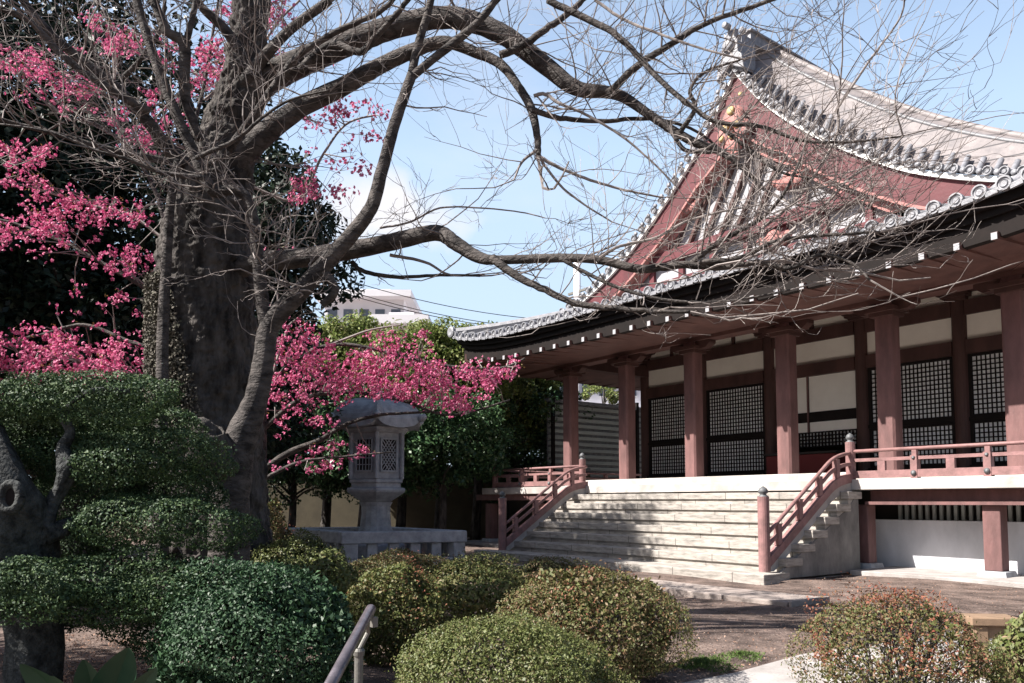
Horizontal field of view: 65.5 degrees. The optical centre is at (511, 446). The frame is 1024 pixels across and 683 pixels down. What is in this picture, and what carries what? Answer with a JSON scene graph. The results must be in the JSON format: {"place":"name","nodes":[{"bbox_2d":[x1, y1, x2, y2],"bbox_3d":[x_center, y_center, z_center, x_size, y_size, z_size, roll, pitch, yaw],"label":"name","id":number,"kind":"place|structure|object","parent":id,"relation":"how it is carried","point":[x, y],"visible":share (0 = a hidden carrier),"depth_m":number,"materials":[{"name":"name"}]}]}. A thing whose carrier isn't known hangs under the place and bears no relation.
{"place":"outdoors","nodes":[
{"label":"outdoors","id":0,"kind":"place"},
{"bbox_2d":[313,289,421,326],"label":"apartment building","id":1,"kind":"structure","parent":0,"point":[346,307],"depth_m":62.90,"materials":[{"name":"grey concrete"}]},
{"bbox_2d":[328,309,336,319],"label":"window","id":2,"kind":"structure","parent":1,"relation":"in","point":[334,313],"depth_m":62.81,"materials":[{"name":"grey glass"}]},
{"bbox_2d":[343,309,352,323],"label":"window","id":3,"kind":"structure","parent":1,"relation":"in","point":[346,311],"depth_m":62.82,"materials":[{"name":"grey glass"}]},
{"bbox_2d":[359,309,368,320],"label":"window","id":4,"kind":"structure","parent":1,"relation":"in","point":[366,310],"depth_m":62.82,"materials":[{"name":"grey glass"}]},
{"bbox_2d":[375,309,384,313],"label":"window","id":5,"kind":"structure","parent":1,"relation":"in","point":[377,311],"depth_m":62.82,"materials":[{"name":"grey glass"}]},
{"bbox_2d":[391,309,400,311],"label":"window","id":6,"kind":"structure","parent":1,"relation":"in","point":[392,310],"depth_m":62.84,"materials":[{"name":"grey glass"}]},
{"bbox_2d":[370,312,432,331],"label":"house","id":7,"kind":"structure","parent":0,"point":[406,317],"depth_m":43.49,"materials":[{"name":"grey"}]},
{"bbox_2d":[0,538,1023,682],"bbox_3d":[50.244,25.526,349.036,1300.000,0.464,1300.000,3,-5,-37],"label":"ground","id":8,"kind":"structure","parent":0,"point":[374,673],"depth_m":7.73,"materials":[{"name":"brown soil"}]},
{"bbox_2d":[0,2,142,425],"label":"evergreen tree","id":9,"kind":"object","parent":8,"relation":"on","point":[8,129],"visible":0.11,"depth_m":12.42,"materials":[{"name":"green plant"}]},
{"bbox_2d":[1,223,146,490],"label":"evergreen tree","id":10,"kind":"object","parent":8,"relation":"on","point":[53,378],"depth_m":17.25,"materials":[{"name":"green plant"}]},
{"bbox_2d":[20,648,157,682],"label":"strap leaf plant","id":11,"kind":"object","parent":8,"relation":"on","point":[120,667],"visible":1,"depth_m":3.67,"materials":[{"name":"green plant"}]},
{"bbox_2d":[0,633,188,682],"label":"leaf litter","id":12,"kind":"object","parent":8,"relation":"on","point":[72,672],"visible":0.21,"depth_m":5.63,"materials":[{"name":"brown plant"}]},
{"bbox_2d":[0,369,284,682],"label":"cloud pruned tree","id":13,"kind":"object","parent":8,"relation":"on","point":[39,595],"visible":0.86,"depth_m":4.55,"materials":[{"name":"green plant"}]},
{"bbox_2d":[0,0,303,569],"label":"evergreen tree","id":14,"kind":"object","parent":8,"relation":"on","point":[54,286],"visible":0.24,"depth_m":12.07,"materials":[{"name":"green plant"}]},
{"bbox_2d":[0,0,391,560],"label":"cherry tree","id":15,"kind":"object","parent":8,"relation":"on","point":[33,364],"visible":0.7,"depth_m":7.66,"materials":[{"name":"pink plant"}]},
{"bbox_2d":[62,126,365,482],"bbox_3d":[-4.655,-1.602,12.693,4.139,7.495,4.132,-1,-4,18],"label":"evergreen tree","id":16,"kind":"object","parent":8,"relation":"on","point":[277,446],"visible":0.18,"depth_m":12.15,"materials":[{"name":"green plant"}]},
{"bbox_2d":[134,553,364,682],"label":"evergreen shrub","id":17,"kind":"object","parent":8,"relation":"on","point":[272,585],"visible":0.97,"depth_m":4.12,"materials":[{"name":"green plant"}]},
{"bbox_2d":[267,497,298,567],"bbox_3d":[-2.764,1.143,8.947,0.826,1.226,0.814,-1,-4,9],"label":"azalea","id":18,"kind":"object","parent":8,"relation":"on","point":[277,526],"visible":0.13,"depth_m":8.94,"materials":[{"name":"green plant"}]},
{"bbox_2d":[267,366,346,527],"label":"broadleaf tree","id":19,"kind":"object","parent":8,"relation":"on","point":[291,490],"visible":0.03,"depth_m":20.81,"materials":[{"name":"green plant"}]},
{"bbox_2d":[250,527,370,634],"bbox_3d":[-1.789,1.139,6.718,1.313,0.930,1.228,3,-5,-37],"label":"azalea","id":20,"kind":"object","parent":8,"relation":"on","point":[331,566],"visible":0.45,"depth_m":6.57,"materials":[{"name":"green plant"}]},
{"bbox_2d":[0,0,621,649],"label":"leaning tree","id":21,"kind":"object","parent":8,"relation":"on","point":[242,430],"visible":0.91,"depth_m":6.18,"materials":[{"name":"brown plant"}]},
{"bbox_2d":[293,314,366,526],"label":"hedge tree","id":22,"kind":"object","parent":8,"relation":"on","point":[331,328],"visible":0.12,"depth_m":22.02,"materials":[{"name":"green plant"}]},
{"bbox_2d":[98,468,590,537],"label":"boundary wall","id":23,"kind":"structure","parent":8,"relation":"on","point":[420,512],"depth_m":24.16,"materials":[{"name":"beige paint"}]},
{"bbox_2d":[324,604,377,682],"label":"handrail","id":24,"kind":"object","parent":8,"relation":"on","point":[367,620],"visible":1,"depth_m":3.05,"materials":[{"name":"metal"}]},
{"bbox_2d":[290,382,428,504],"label":"broadleaf tree","id":25,"kind":"object","parent":8,"relation":"on","point":[318,479],"visible":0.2,"depth_m":19.90,"materials":[{"name":"green plant"}]},
{"bbox_2d":[321,308,405,526],"bbox_3d":[-4.352,-0.564,22.836,3.588,6.709,3.676,3,-5,-37],"label":"hedge tree","id":26,"kind":"object","parent":8,"relation":"on","point":[367,324],"visible":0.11,"depth_m":22.35,"materials":[{"name":"green plant"}]},
{"bbox_2d":[284,527,466,564],"bbox_3d":[-2.638,1.827,14.609,2.200,0.614,3.480,3,-5,-37],"label":"stone fence","id":27,"kind":"object","parent":8,"relation":"on","point":[427,541],"visible":0.53,"depth_m":13.61,"materials":[{"name":"grey stone"}]},
{"bbox_2d":[326,390,426,557],"bbox_3d":[-2.559,0.513,15.001,2.070,3.252,1.870,3,-5,-37],"label":"stone lantern","id":28,"kind":"object","parent":8,"relation":"on","point":[375,488],"visible":0.81,"depth_m":14.62,"materials":[{"name":"grey stone"}]},
{"bbox_2d":[263,284,524,479],"bbox_3d":[-1.502,-0.070,9.273,3.333,3.673,1.464,0,-4,0],"label":"cherry tree","id":29,"kind":"object","parent":8,"relation":"on","point":[308,357],"visible":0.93,"depth_m":9.21,"materials":[{"name":"pink plant"}]},
{"bbox_2d":[344,553,449,665],"bbox_3d":[-0.834,1.148,5.632,0.842,0.762,0.776,0,-4,-2],"label":"azalea","id":30,"kind":"object","parent":8,"relation":"on","point":[430,612],"visible":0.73,"depth_m":5.41,"materials":[{"name":"green plant"}]},
{"bbox_2d":[347,318,454,526],"bbox_3d":[-3.132,-0.517,22.628,3.662,6.586,3.616,3,-5,-37],"label":"hedge tree","id":31,"kind":"object","parent":8,"relation":"on","point":[401,512],"visible":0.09,"depth_m":22.00,"materials":[{"name":"green plant"}]},
{"bbox_2d":[349,546,457,605],"bbox_3d":[-1.273,1.406,8.568,1.483,0.655,1.408,0,-4,-3],"label":"azalea","id":32,"kind":"object","parent":8,"relation":"on","point":[378,560],"visible":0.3,"depth_m":8.37,"materials":[{"name":"green plant"}]},
{"bbox_2d":[390,316,502,528],"bbox_3d":[-2.176,-0.427,22.910,3.736,6.445,3.828,3,-5,-37],"label":"hedge tree","id":33,"kind":"object","parent":8,"relation":"on","point":[456,349],"visible":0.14,"depth_m":22.10,"materials":[{"name":"green plant"}]},
{"bbox_2d":[398,377,516,528],"bbox_3d":[-1.899,0.432,20.583,3.820,4.431,3.739,3,-5,-37],"label":"broadleaf tree","id":34,"kind":"object","parent":8,"relation":"on","point":[465,458],"visible":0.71,"depth_m":19.89,"materials":[{"name":"green plant"}]},
{"bbox_2d":[403,547,526,623],"bbox_3d":[-0.374,1.274,7.135,1.387,0.720,1.228,3,-5,-37],"label":"azalea","id":35,"kind":"object","parent":8,"relation":"on","point":[468,597],"visible":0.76,"depth_m":6.76,"materials":[{"name":"green plant"}]},
{"bbox_2d":[444,319,539,539],"bbox_3d":[-1.114,-0.486,23.533,3.333,6.649,3.718,3,-5,-37],"label":"hedge tree","id":36,"kind":"object","parent":8,"relation":"on","point":[504,387],"visible":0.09,"depth_m":23.14,"materials":[{"name":"green plant"}]},
{"bbox_2d":[446,385,561,537],"bbox_3d":[-0.259,0.254,24.350,3.991,5.310,4.027,3,-5,-37],"label":"broadleaf tree","id":37,"kind":"object","parent":8,"relation":"on","point":[540,458],"visible":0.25,"depth_m":23.49,"materials":[{"name":"green plant"}]},
{"bbox_2d":[380,610,639,682],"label":"azalea","id":38,"kind":"object","parent":8,"relation":"on","point":[583,662],"visible":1,"depth_m":3.80,"materials":[{"name":"green plant"}]},
{"bbox_2d":[0,0,1023,642],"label":"tree","id":39,"kind":"object","parent":8,"relation":"on","point":[212,342],"visible":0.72,"depth_m":6.47,"materials":[{"name":"brown plant"}]},
{"bbox_2d":[500,378,562,466],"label":"hedge tree","id":40,"kind":"object","parent":8,"relation":"on","point":[526,421],"visible":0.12,"depth_m":24.07,"materials":[{"name":"green plant"}]},
{"bbox_2d":[492,554,601,617],"bbox_3d":[0.347,1.339,7.535,1.336,0.645,1.136,3,-5,-37],"label":"azalea","id":41,"kind":"object","parent":8,"relation":"on","point":[536,564],"visible":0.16,"depth_m":7.43,"materials":[{"name":"green plant"}]},
{"bbox_2d":[507,380,595,467],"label":"broadleaf tree","id":42,"kind":"object","parent":8,"relation":"on","point":[561,397],"visible":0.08,"depth_m":24.59,"materials":[{"name":"green plant"}]},
{"bbox_2d":[568,263,584,405],"bbox_3d":[2.998,-2.456,36.257,0.438,12.115,1.200,3,-5,-37],"label":"utility pole","id":43,"kind":"object","parent":8,"relation":"on","point":[577,278],"visible":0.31,"depth_m":36.46,"materials":[{"name":"white concrete"}]},
{"bbox_2d":[341,292,480,324],"bbox_3d":[-2.578,-5.734,33.475,12.635,0.988,0.030,2,-5,-28],"label":"power cable","id":44,"kind":"object","parent":43,"relation":"attached to","point":[408,310],"visible":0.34,"depth_m":32.50,"materials":[{"name":"black rubber cable sheath"}]},
{"bbox_2d":[346,290,490,323],"bbox_3d":[-2.579,-5.868,33.484,12.638,1.031,0.030,2,-5,-28],"label":"power cable","id":45,"kind":"object","parent":43,"relation":"attached to","point":[420,310],"visible":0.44,"depth_m":32.79,"materials":[{"name":"black rubber cable sheath"}]},
{"bbox_2d":[335,276,525,317],"bbox_3d":[-2.582,-6.293,33.514,12.647,1.040,0.030,2,-5,-28],"label":"power cable","id":46,"kind":"object","parent":43,"relation":"attached to","point":[436,303],"visible":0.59,"depth_m":33.22,"materials":[{"name":"black rubber cable sheath"}]},
{"bbox_2d":[544,394,640,501],"bbox_3d":[5.896,0.831,27.168,12.200,4.300,0.230,3,-5,-37],"label":"metal fence","id":47,"kind":"object","parent":8,"relation":"on","point":[599,440],"visible":0.2,"depth_m":24.77,"materials":[{"name":"grey metal"}]},
{"bbox_2d":[493,558,703,682],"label":"azalea","id":48,"kind":"object","parent":8,"relation":"on","point":[624,589],"visible":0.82,"depth_m":4.83,"materials":[{"name":"green plant"}]},
{"bbox_2d":[580,384,618,404],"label":"garden tree","id":49,"kind":"object","parent":8,"relation":"on","point":[610,394],"visible":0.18,"depth_m":31.93,"materials":[{"name":"green plant"}]},
{"bbox_2d":[660,652,743,673],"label":"weeds","id":50,"kind":"object","parent":8,"relation":"on","point":[696,662],"visible":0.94,"depth_m":5.34,"materials":[{"name":"green plant"}]},
{"bbox_2d":[705,649,765,662],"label":"weeds","id":51,"kind":"object","parent":8,"relation":"on","point":[741,653],"visible":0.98,"depth_m":5.65,"materials":[{"name":"green plant"}]},
{"bbox_2d":[465,540,1023,587],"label":"paving apron","id":52,"kind":"object","parent":8,"relation":"on","point":[940,574],"visible":0.32,"depth_m":11.67,"materials":[{"name":"concrete"}]},
{"bbox_2d":[447,22,1023,584],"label":"temple hall","id":53,"kind":"structure","parent":52,"relation":"on","point":[913,412],"depth_m":15.25,"materials":[{"name":"red wood"}]},
{"bbox_2d":[763,450,845,474],"bbox_3d":[6.486,0.420,17.501,0.650,0.557,1.800,3,-5,-37],"label":"offering chest","id":54,"kind":"object","parent":53,"relation":"on","point":[813,462],"visible":0.38,"depth_m":17.11,"materials":[{"name":"red wood"}]},
{"bbox_2d":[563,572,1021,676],"bbox_3d":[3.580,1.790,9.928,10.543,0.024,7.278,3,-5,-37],"label":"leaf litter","id":55,"kind":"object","parent":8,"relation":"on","point":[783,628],"visible":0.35,"depth_m":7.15,"materials":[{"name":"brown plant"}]},
{"bbox_2d":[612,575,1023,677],"bbox_3d":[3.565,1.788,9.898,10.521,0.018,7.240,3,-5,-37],"label":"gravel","id":56,"kind":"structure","parent":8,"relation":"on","point":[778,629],"depth_m":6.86,"materials":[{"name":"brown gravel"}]},
{"bbox_2d":[781,571,1023,682],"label":"azalea","id":57,"kind":"object","parent":8,"relation":"on","point":[910,643],"visible":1,"depth_m":4.01,"materials":[{"name":"green plant"}]},
{"bbox_2d":[982,611,1023,682],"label":"azalea","id":58,"kind":"object","parent":8,"relation":"on","point":[1018,624],"visible":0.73,"depth_m":4.12,"materials":[{"name":"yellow plant"}]},
{"bbox_2d":[0,0,1023,464],"label":"sky","id":59,"kind":"structure","parent":0,"point":[498,294],"materials":[{"name":"blue"}]},
{"bbox_2d":[542,384,640,453],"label":"office building","id":60,"kind":"structure","parent":0,"point":[595,398],"depth_m":58.38,"materials":[{"name":"grey concrete"}]},
{"bbox_2d":[491,563,829,606],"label":"path","id":61,"kind":"structure","parent":0,"point":[735,594],"depth_m":9.16,"materials":[{"name":"stone"}]},
{"bbox_2d":[683,631,992,682],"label":"path","id":62,"kind":"structure","parent":0,"point":[774,672],"depth_m":5.07,"materials":[{"name":"concrete"}]},
{"bbox_2d":[957,613,1019,677],"bbox_3d":[3.017,1.261,5.019,0.300,0.378,0.220,0,-4,6],"label":"bench","id":63,"kind":"object","parent":62,"relation":"on","point":[991,625],"visible":0.36,"depth_m":4.94,"materials":[{"name":"brown wood"}]},
{"bbox_2d":[1002,635,1023,682],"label":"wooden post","id":64,"kind":"object","parent":62,"relation":"on","point":[1021,661],"visible":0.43,"depth_m":4.16,"materials":[{"name":"brown wood"}]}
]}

